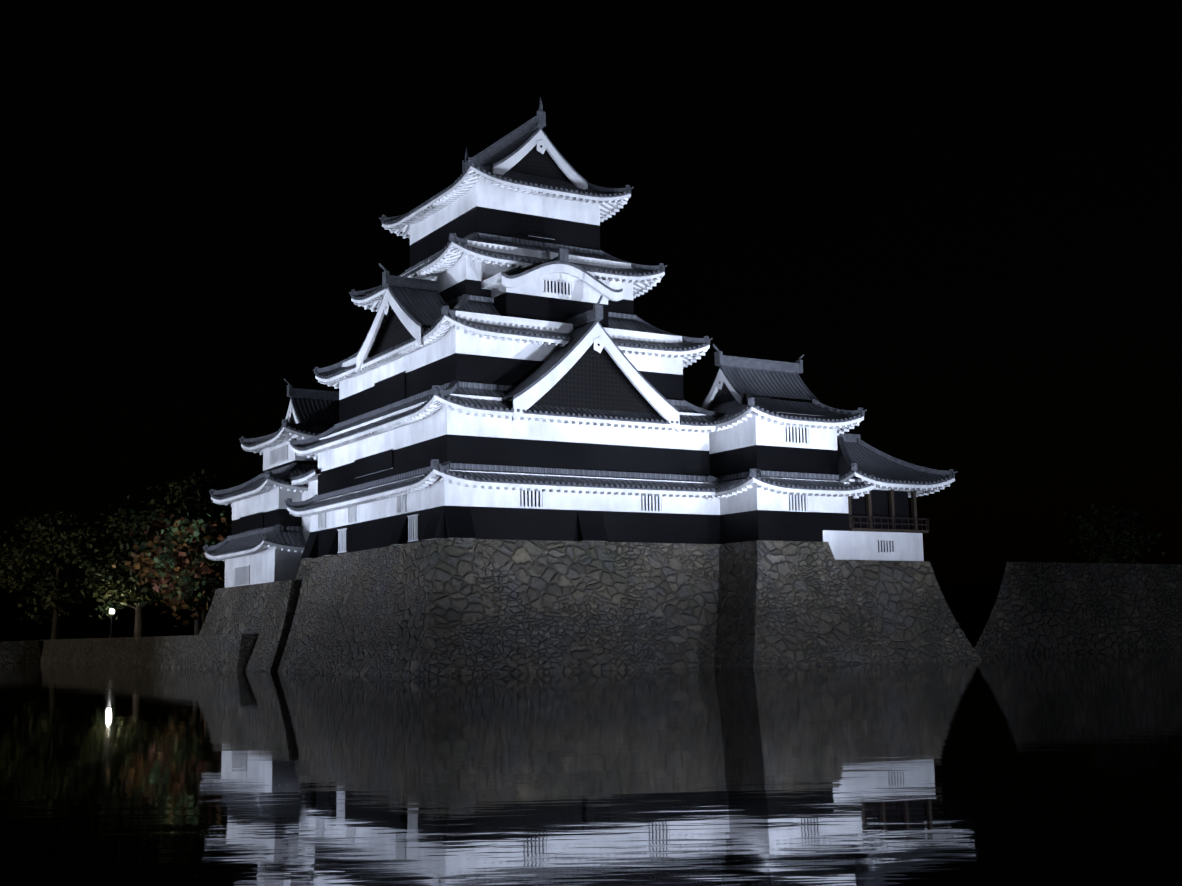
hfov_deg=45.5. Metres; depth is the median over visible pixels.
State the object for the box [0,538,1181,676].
stone base wall
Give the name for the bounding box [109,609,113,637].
lamp post
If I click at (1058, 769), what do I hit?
moat water
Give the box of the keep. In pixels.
[284,98,728,558]
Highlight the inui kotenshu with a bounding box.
[203,378,338,587]
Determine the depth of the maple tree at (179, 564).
92.40 m
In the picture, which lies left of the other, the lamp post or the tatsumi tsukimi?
the lamp post
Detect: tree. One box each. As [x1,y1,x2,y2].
[0,506,113,638]
[0,553,31,607]
[40,496,185,636]
[107,468,234,625]
[112,505,231,634]
[1060,503,1164,563]
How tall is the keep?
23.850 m
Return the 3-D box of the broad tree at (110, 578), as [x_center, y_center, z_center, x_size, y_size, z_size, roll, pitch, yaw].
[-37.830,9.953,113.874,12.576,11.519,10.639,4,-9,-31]
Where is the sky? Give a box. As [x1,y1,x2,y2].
[0,0,1181,641]
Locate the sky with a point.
(963, 218)
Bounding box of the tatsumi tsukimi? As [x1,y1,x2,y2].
[700,344,957,560]
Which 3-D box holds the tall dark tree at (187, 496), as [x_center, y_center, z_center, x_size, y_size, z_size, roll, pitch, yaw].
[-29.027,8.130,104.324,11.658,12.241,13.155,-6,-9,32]
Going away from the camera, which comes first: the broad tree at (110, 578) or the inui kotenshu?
the inui kotenshu
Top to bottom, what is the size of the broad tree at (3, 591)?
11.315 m
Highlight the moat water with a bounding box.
[0,649,1181,885]
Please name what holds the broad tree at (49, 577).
on the bailey ground

